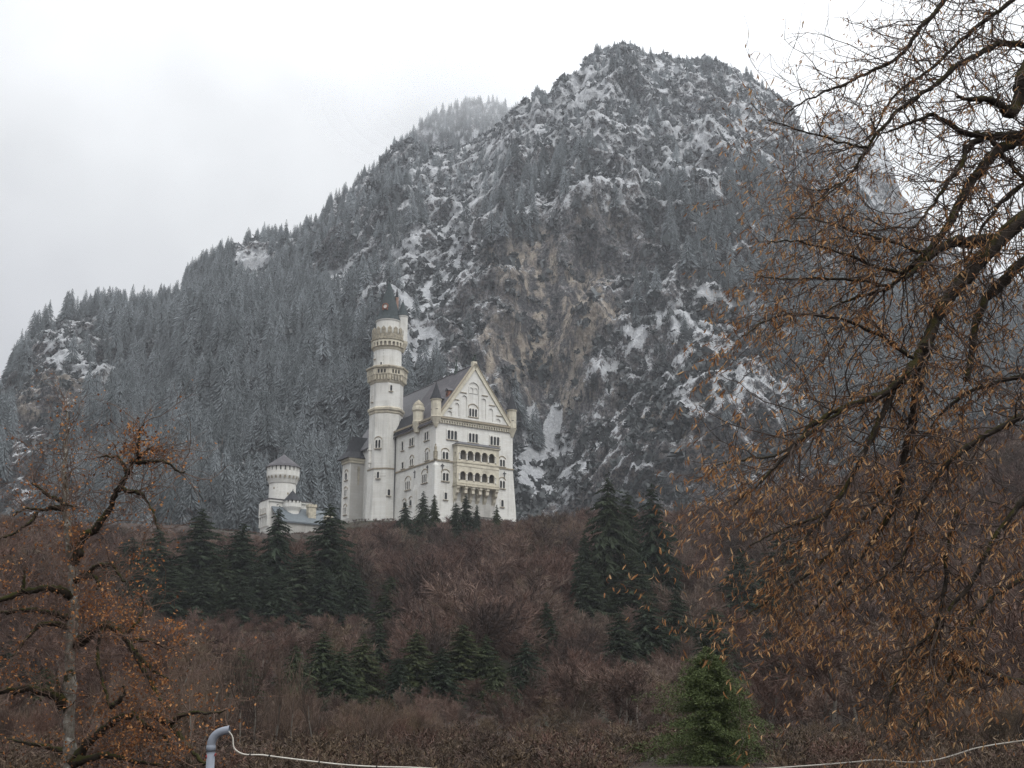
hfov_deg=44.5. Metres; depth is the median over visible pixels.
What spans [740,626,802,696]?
spruce tree
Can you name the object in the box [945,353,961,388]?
frosted spruce
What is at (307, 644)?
bare tree
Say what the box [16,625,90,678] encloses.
bare tree
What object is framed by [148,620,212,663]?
bare tree
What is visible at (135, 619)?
bare tree
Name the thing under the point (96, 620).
bare tree
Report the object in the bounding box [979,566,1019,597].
bare tree
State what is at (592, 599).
spruce tree
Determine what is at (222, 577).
spruce tree
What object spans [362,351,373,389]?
frosted spruce
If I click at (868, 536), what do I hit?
bare tree
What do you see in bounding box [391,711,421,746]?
bare shrub
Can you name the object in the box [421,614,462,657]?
bare tree
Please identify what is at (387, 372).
castle tower
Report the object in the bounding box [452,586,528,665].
bare tree
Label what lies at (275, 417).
frosted spruce
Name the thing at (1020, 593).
bare tree
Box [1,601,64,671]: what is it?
bare tree
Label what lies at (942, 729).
bare shrub
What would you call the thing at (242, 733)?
bare shrub
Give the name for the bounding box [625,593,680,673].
spruce tree
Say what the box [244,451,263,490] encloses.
frosted spruce
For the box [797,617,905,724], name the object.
bare tree
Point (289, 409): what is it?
frosted spruce
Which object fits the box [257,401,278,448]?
frosted spruce
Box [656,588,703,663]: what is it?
spruce tree
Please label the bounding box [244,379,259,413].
frosted spruce
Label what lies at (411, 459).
window
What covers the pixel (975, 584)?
bare tree
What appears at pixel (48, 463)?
frosted spruce
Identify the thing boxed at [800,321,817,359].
frosted spruce
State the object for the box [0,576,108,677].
bare tree
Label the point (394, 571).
bare tree
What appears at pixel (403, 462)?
window
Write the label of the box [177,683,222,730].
bare shrub
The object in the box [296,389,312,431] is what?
frosted spruce
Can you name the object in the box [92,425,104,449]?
frosted spruce
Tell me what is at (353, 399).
frosted spruce
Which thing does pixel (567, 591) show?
bare tree
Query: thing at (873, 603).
bare tree
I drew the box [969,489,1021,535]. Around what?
bare tree
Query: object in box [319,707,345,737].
bare shrub
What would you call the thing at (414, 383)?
frosted spruce
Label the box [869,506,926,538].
bare tree
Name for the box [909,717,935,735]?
bare shrub
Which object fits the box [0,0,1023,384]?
sky
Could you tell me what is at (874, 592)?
bare tree
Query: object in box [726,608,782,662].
bare tree
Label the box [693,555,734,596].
bare tree
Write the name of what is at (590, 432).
mountain scrub
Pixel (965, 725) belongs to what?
bare shrub
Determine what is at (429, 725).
bare shrub
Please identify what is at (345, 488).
window
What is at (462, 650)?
spruce tree
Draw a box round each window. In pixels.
[342,504,346,515]
[343,486,347,498]
[344,469,347,481]
[374,436,381,448]
[375,471,380,478]
[386,488,390,496]
[389,384,393,391]
[400,440,404,451]
[400,461,404,469]
[404,476,410,490]
[408,436,413,447]
[408,496,411,506]
[409,455,413,466]
[420,469,427,484]
[423,430,429,441]
[424,448,429,461]
[441,448,449,460]
[441,469,449,481]
[443,492,448,500]
[446,429,457,440]
[468,404,477,417]
[468,432,478,443]
[489,435,500,446]
[499,456,505,467]
[499,477,505,489]
[500,499,504,507]
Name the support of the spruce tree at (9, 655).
on the ground
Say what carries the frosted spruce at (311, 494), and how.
on the mountain
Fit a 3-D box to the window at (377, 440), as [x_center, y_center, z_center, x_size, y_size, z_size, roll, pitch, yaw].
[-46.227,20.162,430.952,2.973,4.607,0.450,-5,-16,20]
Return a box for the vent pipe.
[205,726,229,767]
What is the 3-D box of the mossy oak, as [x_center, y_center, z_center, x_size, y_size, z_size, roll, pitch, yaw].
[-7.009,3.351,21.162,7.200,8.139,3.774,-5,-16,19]
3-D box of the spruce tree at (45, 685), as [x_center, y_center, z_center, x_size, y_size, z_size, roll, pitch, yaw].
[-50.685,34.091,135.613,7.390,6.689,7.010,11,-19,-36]
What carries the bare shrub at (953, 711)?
on the ground
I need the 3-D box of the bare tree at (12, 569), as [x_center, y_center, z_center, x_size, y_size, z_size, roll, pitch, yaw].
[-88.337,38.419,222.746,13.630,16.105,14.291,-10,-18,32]
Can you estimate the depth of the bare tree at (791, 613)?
185.28 m
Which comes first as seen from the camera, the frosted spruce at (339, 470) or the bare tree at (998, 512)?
the bare tree at (998, 512)
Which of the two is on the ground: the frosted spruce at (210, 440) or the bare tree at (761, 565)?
the bare tree at (761, 565)
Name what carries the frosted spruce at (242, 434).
on the mountain
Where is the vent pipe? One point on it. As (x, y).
(215, 735)
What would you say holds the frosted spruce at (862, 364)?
on the mountain
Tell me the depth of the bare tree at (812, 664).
101.82 m
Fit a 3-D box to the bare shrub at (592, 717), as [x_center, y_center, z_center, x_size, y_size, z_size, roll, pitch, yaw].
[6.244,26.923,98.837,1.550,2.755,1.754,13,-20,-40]
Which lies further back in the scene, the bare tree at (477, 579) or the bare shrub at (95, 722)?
the bare tree at (477, 579)
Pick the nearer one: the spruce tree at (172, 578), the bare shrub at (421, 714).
the bare shrub at (421, 714)
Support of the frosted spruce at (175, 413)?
on the mountain
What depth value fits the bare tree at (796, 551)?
268.51 m
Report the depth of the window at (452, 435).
412.88 m
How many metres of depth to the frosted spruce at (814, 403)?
687.17 m
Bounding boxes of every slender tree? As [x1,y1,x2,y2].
[168,656,210,744]
[202,641,241,746]
[210,631,264,744]
[216,643,271,748]
[227,628,280,752]
[243,632,302,743]
[272,654,310,746]
[291,666,323,742]
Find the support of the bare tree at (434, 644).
on the ground
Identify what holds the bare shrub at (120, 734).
on the ground
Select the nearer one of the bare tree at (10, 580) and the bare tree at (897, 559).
the bare tree at (10, 580)
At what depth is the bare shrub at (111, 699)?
71.01 m
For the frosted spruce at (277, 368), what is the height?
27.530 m
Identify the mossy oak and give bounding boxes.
[0,367,292,767]
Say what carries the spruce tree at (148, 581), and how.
on the ground
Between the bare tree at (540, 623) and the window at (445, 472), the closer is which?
the bare tree at (540, 623)
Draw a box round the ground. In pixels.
[0,476,986,767]
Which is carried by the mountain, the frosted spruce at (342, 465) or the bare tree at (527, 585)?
the frosted spruce at (342, 465)
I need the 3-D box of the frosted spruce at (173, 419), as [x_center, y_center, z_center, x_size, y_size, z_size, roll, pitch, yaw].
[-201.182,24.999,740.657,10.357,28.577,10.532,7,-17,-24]
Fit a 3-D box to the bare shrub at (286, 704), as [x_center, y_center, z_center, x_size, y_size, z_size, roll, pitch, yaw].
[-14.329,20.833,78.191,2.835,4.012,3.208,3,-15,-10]
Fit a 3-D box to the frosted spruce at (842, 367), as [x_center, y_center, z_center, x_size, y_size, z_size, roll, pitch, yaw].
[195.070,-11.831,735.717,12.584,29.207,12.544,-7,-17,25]
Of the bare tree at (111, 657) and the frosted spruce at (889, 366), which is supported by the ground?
the bare tree at (111, 657)
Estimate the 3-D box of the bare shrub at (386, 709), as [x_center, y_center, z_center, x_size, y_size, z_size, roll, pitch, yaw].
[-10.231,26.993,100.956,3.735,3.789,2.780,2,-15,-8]
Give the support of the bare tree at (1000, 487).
on the ground
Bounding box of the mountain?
[0,45,1023,531]
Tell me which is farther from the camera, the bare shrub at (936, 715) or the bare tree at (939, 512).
the bare tree at (939, 512)
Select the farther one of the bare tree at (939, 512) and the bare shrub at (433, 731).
the bare tree at (939, 512)
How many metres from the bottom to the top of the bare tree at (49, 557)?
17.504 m
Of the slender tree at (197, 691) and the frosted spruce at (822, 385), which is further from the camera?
the frosted spruce at (822, 385)
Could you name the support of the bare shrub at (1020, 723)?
on the ground
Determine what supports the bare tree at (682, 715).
on the ground
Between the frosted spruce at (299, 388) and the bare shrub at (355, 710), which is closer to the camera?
the bare shrub at (355, 710)
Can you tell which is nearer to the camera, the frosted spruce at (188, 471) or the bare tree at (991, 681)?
the bare tree at (991, 681)
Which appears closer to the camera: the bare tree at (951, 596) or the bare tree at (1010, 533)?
the bare tree at (951, 596)
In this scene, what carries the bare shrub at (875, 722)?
on the ground
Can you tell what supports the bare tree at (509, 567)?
on the ground
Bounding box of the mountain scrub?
[0,40,1023,523]
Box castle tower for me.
[365,277,408,520]
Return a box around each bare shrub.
[0,683,21,716]
[0,706,23,738]
[12,701,61,737]
[42,695,95,720]
[53,704,87,732]
[75,711,120,740]
[76,683,118,719]
[81,694,157,749]
[82,677,145,719]
[85,718,115,745]
[87,678,155,721]
[89,666,153,709]
[95,692,142,729]
[95,713,143,751]
[139,670,182,714]
[141,674,208,727]
[142,692,184,736]
[147,684,194,737]
[167,677,205,737]
[176,663,227,717]
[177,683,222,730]
[182,688,236,738]
[186,702,244,743]
[193,714,249,744]
[228,702,266,734]
[231,720,246,743]
[232,725,262,747]
[244,708,268,732]
[245,694,286,727]
[252,688,298,729]
[252,692,305,741]
[257,709,305,737]
[260,716,303,748]
[261,686,301,727]
[285,699,310,725]
[289,708,326,736]
[295,699,323,725]
[302,723,336,738]
[305,715,330,737]
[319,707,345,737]
[326,718,345,739]
[327,700,366,729]
[329,699,372,736]
[335,699,382,721]
[347,722,381,740]
[366,700,404,720]
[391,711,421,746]
[395,711,434,733]
[401,708,431,728]
[405,705,434,731]
[408,711,435,736]
[416,719,440,732]
[423,724,442,746]
[426,712,445,734]
[499,721,511,736]
[571,708,601,729]
[579,708,599,726]
[854,717,876,733]
[861,716,878,728]
[872,706,893,731]
[874,715,898,735]
[892,706,924,734]
[892,722,910,733]
[905,697,940,727]
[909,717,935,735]
[921,705,951,727]
[926,717,956,745]
[931,718,956,736]
[932,694,968,722]
[934,703,982,731]
[939,694,974,719]
[941,718,974,747]
[952,708,982,741]
[959,703,1013,744]
[960,685,1018,720]
[963,681,1012,702]
[965,690,995,716]
[974,703,1017,749]
[989,684,1018,713]
[993,691,1023,731]
[1005,706,1023,744]
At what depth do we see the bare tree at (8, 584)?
190.19 m
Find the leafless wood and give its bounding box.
[0,414,1023,735]
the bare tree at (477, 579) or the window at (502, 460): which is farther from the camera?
the window at (502, 460)
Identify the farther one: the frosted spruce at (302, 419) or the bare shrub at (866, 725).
the frosted spruce at (302, 419)
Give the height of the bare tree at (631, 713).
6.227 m
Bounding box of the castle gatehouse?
[258,454,332,533]
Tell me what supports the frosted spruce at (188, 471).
on the mountain
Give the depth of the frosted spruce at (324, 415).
711.11 m
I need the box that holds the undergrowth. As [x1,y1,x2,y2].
[0,506,1023,767]
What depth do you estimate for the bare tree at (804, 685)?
128.07 m
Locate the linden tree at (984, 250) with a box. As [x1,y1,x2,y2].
[604,0,1023,767]
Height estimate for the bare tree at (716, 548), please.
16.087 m
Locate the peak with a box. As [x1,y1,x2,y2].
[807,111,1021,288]
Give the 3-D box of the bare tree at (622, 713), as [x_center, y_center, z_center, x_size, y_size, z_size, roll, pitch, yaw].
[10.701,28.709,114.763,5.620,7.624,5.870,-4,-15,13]
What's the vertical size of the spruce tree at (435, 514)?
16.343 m
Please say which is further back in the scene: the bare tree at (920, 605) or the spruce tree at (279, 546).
the spruce tree at (279, 546)
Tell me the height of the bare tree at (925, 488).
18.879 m
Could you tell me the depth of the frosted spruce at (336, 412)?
711.42 m
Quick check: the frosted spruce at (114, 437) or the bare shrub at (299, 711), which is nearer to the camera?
the bare shrub at (299, 711)
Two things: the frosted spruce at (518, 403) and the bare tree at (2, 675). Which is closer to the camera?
the bare tree at (2, 675)
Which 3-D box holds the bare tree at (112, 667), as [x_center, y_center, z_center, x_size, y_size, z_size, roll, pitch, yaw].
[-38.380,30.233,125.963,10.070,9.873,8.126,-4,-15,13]
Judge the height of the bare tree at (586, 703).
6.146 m
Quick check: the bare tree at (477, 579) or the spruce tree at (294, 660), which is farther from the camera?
the bare tree at (477, 579)
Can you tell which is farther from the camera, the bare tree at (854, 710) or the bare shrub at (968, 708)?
the bare tree at (854, 710)
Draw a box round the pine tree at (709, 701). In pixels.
[618,645,798,766]
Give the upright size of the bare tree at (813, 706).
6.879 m
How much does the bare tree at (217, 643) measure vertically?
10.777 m
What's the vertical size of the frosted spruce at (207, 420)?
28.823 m
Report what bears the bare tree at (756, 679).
on the ground
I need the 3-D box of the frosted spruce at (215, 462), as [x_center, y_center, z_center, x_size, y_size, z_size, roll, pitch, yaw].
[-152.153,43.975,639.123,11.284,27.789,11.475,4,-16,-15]
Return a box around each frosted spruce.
[0,435,13,481]
[35,450,57,505]
[37,449,54,495]
[46,412,65,457]
[67,420,81,459]
[69,452,80,478]
[76,455,93,501]
[77,447,93,491]
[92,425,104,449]
[93,455,114,508]
[97,453,115,501]
[111,432,118,454]
[112,454,120,480]
[114,453,123,486]
[117,428,123,448]
[132,413,144,439]
[150,464,166,508]
[152,454,168,489]
[157,428,162,464]
[161,421,172,454]
[166,403,176,439]
[166,403,179,433]
[169,448,179,477]
[171,424,178,446]
[172,456,194,504]
[177,410,188,438]
[177,440,188,466]
[179,466,199,511]
[180,415,190,439]
[180,432,190,460]
[181,459,203,501]
[187,435,195,461]
[196,358,208,396]
[196,450,207,476]
[201,408,214,441]
[203,467,216,511]
[204,426,214,461]
[205,445,223,493]
[206,375,219,413]
[211,370,227,410]
[216,384,227,419]
[216,452,234,498]
[217,391,233,424]
[231,462,240,486]
[234,464,245,500]
[236,412,249,455]
[242,381,248,409]
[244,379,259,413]
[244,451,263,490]
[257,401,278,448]
[258,346,272,383]
[260,449,269,492]
[262,447,271,463]
[263,402,281,448]
[269,353,281,391]
[279,366,293,402]
[279,441,285,455]
[284,428,296,457]
[285,397,297,426]
[291,357,299,387]
[292,374,303,412]
[293,425,310,466]
[294,381,310,422]
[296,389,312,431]
[296,464,308,500]
[298,408,307,442]
[303,448,322,494]
[304,453,317,499]
[307,436,318,469]
[311,373,323,406]
[315,399,331,437]
[316,448,332,490]
[318,381,333,425]
[323,367,334,409]
[323,375,337,417]
[323,378,336,418]
[329,372,345,410]
[329,384,346,421]
[330,307,340,338]
[330,325,338,360]
[330,416,343,453]
[330,442,340,469]
[330,450,341,485]
[333,449,342,494]
[336,358,351,395]
[337,383,361,424]
[337,444,346,486]
[340,411,358,449]
[347,353,362,393]
[349,369,362,410]
[350,316,360,354]
[357,399,369,428]
[361,346,369,366]
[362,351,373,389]
[403,368,414,393]
[410,372,419,391]
[415,339,431,377]
[423,358,433,386]
[425,345,436,382]
[511,374,524,414]
[703,247,716,282]
[726,238,736,268]
[764,331,780,365]
[781,395,801,435]
[790,317,802,358]
[795,293,813,329]
[798,378,821,422]
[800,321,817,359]
[813,359,829,399]
[814,343,823,378]
[815,338,841,378]
[824,390,844,425]
[831,300,846,334]
[837,341,854,380]
[843,350,858,391]
[846,390,862,427]
[855,362,870,405]
[856,355,865,382]
[863,357,880,391]
[870,350,877,371]
[870,409,889,453]
[884,351,893,380]
[928,389,939,425]
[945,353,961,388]
[952,386,966,426]
[958,384,972,421]
[963,382,981,419]
[970,381,981,415]
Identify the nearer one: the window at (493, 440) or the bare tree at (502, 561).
the bare tree at (502, 561)
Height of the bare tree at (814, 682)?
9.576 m
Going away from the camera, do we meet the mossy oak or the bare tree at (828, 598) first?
the mossy oak
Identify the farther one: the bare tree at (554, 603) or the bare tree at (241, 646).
the bare tree at (554, 603)
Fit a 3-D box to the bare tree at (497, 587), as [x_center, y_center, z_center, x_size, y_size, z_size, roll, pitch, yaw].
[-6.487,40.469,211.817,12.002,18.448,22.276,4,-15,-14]
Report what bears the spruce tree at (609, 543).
on the ground
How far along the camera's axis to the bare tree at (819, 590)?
219.35 m
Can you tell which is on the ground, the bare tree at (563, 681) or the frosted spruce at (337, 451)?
the bare tree at (563, 681)
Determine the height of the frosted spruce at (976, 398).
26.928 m
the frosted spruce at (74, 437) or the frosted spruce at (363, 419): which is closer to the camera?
the frosted spruce at (74, 437)
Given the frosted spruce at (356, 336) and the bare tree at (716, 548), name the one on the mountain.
the frosted spruce at (356, 336)
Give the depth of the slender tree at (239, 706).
49.36 m
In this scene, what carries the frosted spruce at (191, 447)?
on the mountain
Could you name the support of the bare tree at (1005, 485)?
on the ground
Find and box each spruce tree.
[0,639,34,685]
[12,667,62,716]
[99,537,151,601]
[114,524,176,600]
[115,548,161,614]
[138,565,198,622]
[152,556,197,616]
[163,509,235,592]
[167,568,225,624]
[189,553,252,617]
[207,574,267,630]
[209,523,273,613]
[222,648,265,718]
[244,559,274,619]
[248,572,309,632]
[253,504,298,587]
[259,550,334,626]
[271,645,322,710]
[275,563,351,630]
[300,504,375,614]
[302,631,355,704]
[311,648,374,715]
[328,568,377,633]
[329,539,366,624]
[332,634,388,704]
[363,576,407,635]
[365,623,395,688]
[375,658,424,711]
[383,629,434,700]
[393,502,416,545]
[410,491,435,544]
[417,647,470,711]
[426,624,493,700]
[429,494,441,536]
[447,503,466,541]
[458,494,478,541]
[467,634,509,699]
[470,505,482,540]
[472,658,520,715]
[490,505,502,538]
[503,637,558,711]
[532,602,566,673]
[558,562,615,641]
[565,472,654,635]
[566,531,605,616]
[596,611,650,674]
[598,551,668,629]
[616,491,643,576]
[620,483,704,622]
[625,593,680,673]
[651,538,691,611]
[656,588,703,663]
[668,607,750,684]
[710,549,784,630]
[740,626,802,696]
[752,527,817,619]
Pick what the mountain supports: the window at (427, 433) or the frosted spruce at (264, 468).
the frosted spruce at (264, 468)
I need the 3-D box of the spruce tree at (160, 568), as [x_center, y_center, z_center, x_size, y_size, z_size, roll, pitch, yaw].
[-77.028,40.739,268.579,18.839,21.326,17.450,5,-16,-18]
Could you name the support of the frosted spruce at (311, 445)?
on the mountain
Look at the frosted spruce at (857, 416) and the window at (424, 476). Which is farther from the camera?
the frosted spruce at (857, 416)
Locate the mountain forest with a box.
[0,40,1023,532]
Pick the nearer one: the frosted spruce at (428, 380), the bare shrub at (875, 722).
the bare shrub at (875, 722)
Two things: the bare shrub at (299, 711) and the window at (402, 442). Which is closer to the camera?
the bare shrub at (299, 711)
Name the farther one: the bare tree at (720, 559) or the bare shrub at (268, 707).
the bare tree at (720, 559)
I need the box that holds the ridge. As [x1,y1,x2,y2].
[414,103,510,148]
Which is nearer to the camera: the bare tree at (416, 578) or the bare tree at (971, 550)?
the bare tree at (971, 550)
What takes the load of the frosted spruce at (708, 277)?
on the mountain
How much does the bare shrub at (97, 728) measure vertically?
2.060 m
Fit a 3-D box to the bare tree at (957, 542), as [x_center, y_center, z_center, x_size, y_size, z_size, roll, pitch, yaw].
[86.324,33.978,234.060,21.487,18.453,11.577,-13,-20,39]
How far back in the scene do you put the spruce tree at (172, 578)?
252.37 m
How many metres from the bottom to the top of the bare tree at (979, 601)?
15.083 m
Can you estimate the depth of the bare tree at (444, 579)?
239.00 m
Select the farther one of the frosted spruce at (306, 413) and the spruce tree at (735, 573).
the frosted spruce at (306, 413)
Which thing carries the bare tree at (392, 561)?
on the ground
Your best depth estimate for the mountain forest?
885.89 m
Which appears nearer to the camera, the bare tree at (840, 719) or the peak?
the bare tree at (840, 719)
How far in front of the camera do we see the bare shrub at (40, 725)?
56.85 m
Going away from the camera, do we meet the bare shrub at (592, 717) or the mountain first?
the bare shrub at (592, 717)
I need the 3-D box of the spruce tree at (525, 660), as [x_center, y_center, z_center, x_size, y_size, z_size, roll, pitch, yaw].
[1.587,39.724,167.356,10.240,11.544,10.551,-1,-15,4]
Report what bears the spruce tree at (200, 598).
on the ground
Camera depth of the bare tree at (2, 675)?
101.98 m
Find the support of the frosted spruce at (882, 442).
on the mountain
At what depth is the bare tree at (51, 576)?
211.53 m
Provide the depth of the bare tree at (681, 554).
282.83 m
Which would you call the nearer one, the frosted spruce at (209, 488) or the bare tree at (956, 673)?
the bare tree at (956, 673)
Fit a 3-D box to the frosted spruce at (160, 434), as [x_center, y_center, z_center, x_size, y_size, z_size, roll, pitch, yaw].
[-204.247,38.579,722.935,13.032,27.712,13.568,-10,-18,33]
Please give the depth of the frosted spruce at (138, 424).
756.30 m
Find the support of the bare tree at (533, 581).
on the ground
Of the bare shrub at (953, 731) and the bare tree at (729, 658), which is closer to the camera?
the bare shrub at (953, 731)
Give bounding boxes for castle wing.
[337,436,367,522]
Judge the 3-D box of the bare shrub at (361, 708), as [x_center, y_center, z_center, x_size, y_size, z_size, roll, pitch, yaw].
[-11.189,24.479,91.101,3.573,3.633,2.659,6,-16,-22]
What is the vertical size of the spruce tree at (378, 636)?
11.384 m
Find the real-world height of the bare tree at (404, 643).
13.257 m
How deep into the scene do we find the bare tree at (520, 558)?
255.16 m
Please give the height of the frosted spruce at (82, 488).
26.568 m
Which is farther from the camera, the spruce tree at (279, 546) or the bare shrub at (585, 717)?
the spruce tree at (279, 546)
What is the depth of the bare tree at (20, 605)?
188.46 m
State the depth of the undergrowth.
42.78 m
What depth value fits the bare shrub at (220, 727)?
52.05 m
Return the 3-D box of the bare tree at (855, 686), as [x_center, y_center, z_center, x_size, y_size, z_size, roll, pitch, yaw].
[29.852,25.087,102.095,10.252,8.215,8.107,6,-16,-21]
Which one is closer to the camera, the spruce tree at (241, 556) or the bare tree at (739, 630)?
the bare tree at (739, 630)
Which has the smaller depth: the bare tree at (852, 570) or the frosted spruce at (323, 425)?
the bare tree at (852, 570)
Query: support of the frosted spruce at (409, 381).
on the mountain
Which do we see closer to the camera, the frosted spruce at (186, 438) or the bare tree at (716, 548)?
the bare tree at (716, 548)
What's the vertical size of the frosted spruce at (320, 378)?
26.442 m
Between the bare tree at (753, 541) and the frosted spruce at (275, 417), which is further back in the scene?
the frosted spruce at (275, 417)
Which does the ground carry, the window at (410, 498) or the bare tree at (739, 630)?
the bare tree at (739, 630)
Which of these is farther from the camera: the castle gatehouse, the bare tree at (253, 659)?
the castle gatehouse
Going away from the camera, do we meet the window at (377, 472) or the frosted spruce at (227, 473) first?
the window at (377, 472)
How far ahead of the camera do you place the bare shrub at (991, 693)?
99.30 m
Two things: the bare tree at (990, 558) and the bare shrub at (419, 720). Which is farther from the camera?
the bare tree at (990, 558)
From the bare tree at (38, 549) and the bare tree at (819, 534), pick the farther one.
the bare tree at (819, 534)
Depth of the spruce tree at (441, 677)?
163.05 m
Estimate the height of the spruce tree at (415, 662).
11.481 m
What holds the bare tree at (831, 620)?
on the ground
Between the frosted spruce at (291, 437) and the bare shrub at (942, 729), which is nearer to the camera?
the bare shrub at (942, 729)
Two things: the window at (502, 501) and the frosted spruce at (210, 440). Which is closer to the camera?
the window at (502, 501)
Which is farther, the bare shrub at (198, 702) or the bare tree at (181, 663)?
the bare tree at (181, 663)
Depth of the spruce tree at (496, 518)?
379.82 m
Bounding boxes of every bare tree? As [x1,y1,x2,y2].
[0,527,53,567]
[0,540,34,617]
[0,547,67,608]
[0,551,112,593]
[0,556,37,576]
[0,559,25,580]
[0,560,20,623]
[0,561,118,672]
[0,570,61,648]
[0,574,51,665]
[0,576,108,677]
[0,582,58,651]
[0,585,81,674]
[0,605,44,661]
[0,661,8,687]
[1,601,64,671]
[7,529,66,570]
[9,528,65,568]
[11,564,120,672]
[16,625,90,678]
[17,563,85,584]
[38,618,162,711]
[54,570,129,620]
[57,619,142,706]
[61,637,138,712]
[78,568,151,617]
[79,615,151,662]
[79,644,148,706]
[81,616,135,641]
[81,632,175,712]
[85,632,228,692]
[107,628,183,684]
[109,643,208,685]
[115,640,181,684]
[119,535,175,568]
[122,608,153,647]
[139,624,242,689]
[147,614,238,698]
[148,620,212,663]
[158,652,209,682]
[182,627,233,653]
[194,634,231,670]
[196,630,238,653]
[197,637,274,697]
[215,615,251,647]
[227,643,270,685]
[270,622,342,670]
[281,540,314,580]
[348,538,384,594]
[371,548,420,596]
[377,556,443,607]
[380,609,462,670]
[383,556,438,625]
[388,595,445,656]
[392,552,456,596]
[392,605,453,675]
[395,554,449,602]
[411,570,516,647]
[413,569,466,619]
[415,546,475,605]
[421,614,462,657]
[423,590,506,660]
[425,579,502,630]
[441,565,487,629]
[443,561,508,595]
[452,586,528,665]
[455,552,520,599]
[455,567,508,664]
[464,585,536,643]
[466,554,517,589]
[470,562,511,600]
[477,583,549,678]
[482,545,538,585]
[486,524,569,576]
[488,664,566,717]
[492,599,545,663]
[496,611,546,665]
[498,548,559,589]
[499,559,547,656]
[502,613,561,660]
[505,565,565,610]
[507,529,563,563]
[507,577,555,633]
[509,565,575,629]
[511,560,573,615]
[515,541,579,610]
[518,555,581,624]
[527,646,608,724]
[534,556,572,624]
[541,643,583,710]
[545,648,592,729]
[545,657,609,718]
[554,667,613,724]
[566,533,593,563]
[573,655,651,725]
[579,526,599,546]
[596,666,652,726]
[601,656,655,724]
[626,577,729,648]
[651,555,708,596]
[660,670,692,717]
[669,541,698,562]
[676,652,745,729]
[687,548,725,599]
[688,553,729,598]
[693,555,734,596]
[702,547,734,570]
[703,518,767,570]
[706,508,753,546]
[709,603,768,676]
[714,556,761,586]
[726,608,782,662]
[729,504,756,552]
[733,516,778,561]
[738,503,803,545]
[739,667,811,728]
[743,615,861,731]
[745,515,795,551]
[746,581,834,655]
[750,551,767,575]
[762,540,824,569]
[782,508,806,534]
[783,561,873,615]
[783,662,851,721]
[796,515,844,556]
[796,554,836,590]
[797,599,874,670]
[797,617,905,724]
[798,665,857,722]
[801,629,886,727]
[803,580,848,616]
[803,654,823,719]
[804,586,923,630]
[805,545,868,585]
[808,498,850,533]
[809,561,871,605]
[810,621,917,718]
[822,660,879,722]
[823,512,876,555]
[825,586,907,703]
[826,548,884,587]
[835,538,885,567]
[836,563,949,615]
[837,642,923,721]
[843,569,939,622]
[847,581,920,699]
[850,638,916,709]
[851,524,887,566]
[851,542,913,573]
[861,601,974,704]
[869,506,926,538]
[870,606,953,703]
[871,528,939,564]
[873,543,930,577]
[873,545,963,601]
[875,510,912,545]
[878,526,955,583]
[880,629,950,710]
[883,491,984,535]
[884,625,985,704]
[887,581,952,629]
[891,507,941,548]
[892,660,976,713]
[898,487,966,538]
[902,476,954,516]
[910,569,980,614]
[911,583,977,622]
[920,520,1001,579]
[921,594,1009,642]
[926,582,968,612]
[929,534,978,585]
[933,497,996,552]
[934,527,1016,587]
[934,557,971,597]
[937,554,985,593]
[945,611,1021,666]
[946,638,1023,702]
[952,566,997,614]
[952,583,994,624]
[953,540,1023,594]
[955,589,1023,695]
[959,574,1023,618]
[962,664,1021,702]
[963,537,1023,593]
[965,549,1023,603]
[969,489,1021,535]
[973,489,1022,540]
[974,597,1023,695]
[975,470,1023,502]
[976,492,1023,554]
[978,559,1023,603]
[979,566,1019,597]
[979,651,1021,702]
[986,521,1023,557]
[987,474,1018,492]
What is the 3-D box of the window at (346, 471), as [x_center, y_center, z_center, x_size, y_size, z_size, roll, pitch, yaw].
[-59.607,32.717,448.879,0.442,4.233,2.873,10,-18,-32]
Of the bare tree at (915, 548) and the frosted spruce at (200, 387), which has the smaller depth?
the bare tree at (915, 548)
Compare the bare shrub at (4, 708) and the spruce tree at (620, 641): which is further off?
the spruce tree at (620, 641)
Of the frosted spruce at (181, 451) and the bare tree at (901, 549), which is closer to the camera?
the bare tree at (901, 549)
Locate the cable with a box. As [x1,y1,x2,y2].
[229,732,1023,767]
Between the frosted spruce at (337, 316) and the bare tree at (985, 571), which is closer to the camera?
the bare tree at (985, 571)
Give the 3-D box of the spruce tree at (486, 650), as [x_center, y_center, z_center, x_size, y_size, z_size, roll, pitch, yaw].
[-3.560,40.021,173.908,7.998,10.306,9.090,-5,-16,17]
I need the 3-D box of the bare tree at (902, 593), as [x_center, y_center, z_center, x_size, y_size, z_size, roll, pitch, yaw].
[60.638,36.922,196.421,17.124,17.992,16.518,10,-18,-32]
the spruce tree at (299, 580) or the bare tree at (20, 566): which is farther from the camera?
the spruce tree at (299, 580)
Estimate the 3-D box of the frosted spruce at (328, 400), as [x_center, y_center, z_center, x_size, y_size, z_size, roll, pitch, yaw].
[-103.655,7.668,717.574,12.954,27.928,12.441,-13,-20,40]
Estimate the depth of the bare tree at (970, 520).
268.49 m
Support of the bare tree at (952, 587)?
on the ground
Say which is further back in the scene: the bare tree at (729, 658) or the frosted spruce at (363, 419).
the frosted spruce at (363, 419)
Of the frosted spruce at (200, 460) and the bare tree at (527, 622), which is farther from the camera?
the frosted spruce at (200, 460)
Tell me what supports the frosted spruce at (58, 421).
on the mountain
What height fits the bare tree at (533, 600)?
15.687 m
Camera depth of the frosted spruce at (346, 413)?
709.75 m
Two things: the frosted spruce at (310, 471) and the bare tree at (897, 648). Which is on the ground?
the bare tree at (897, 648)
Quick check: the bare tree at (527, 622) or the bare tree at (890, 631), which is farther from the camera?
the bare tree at (527, 622)
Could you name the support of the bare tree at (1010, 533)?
on the ground
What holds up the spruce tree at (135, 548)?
on the ground

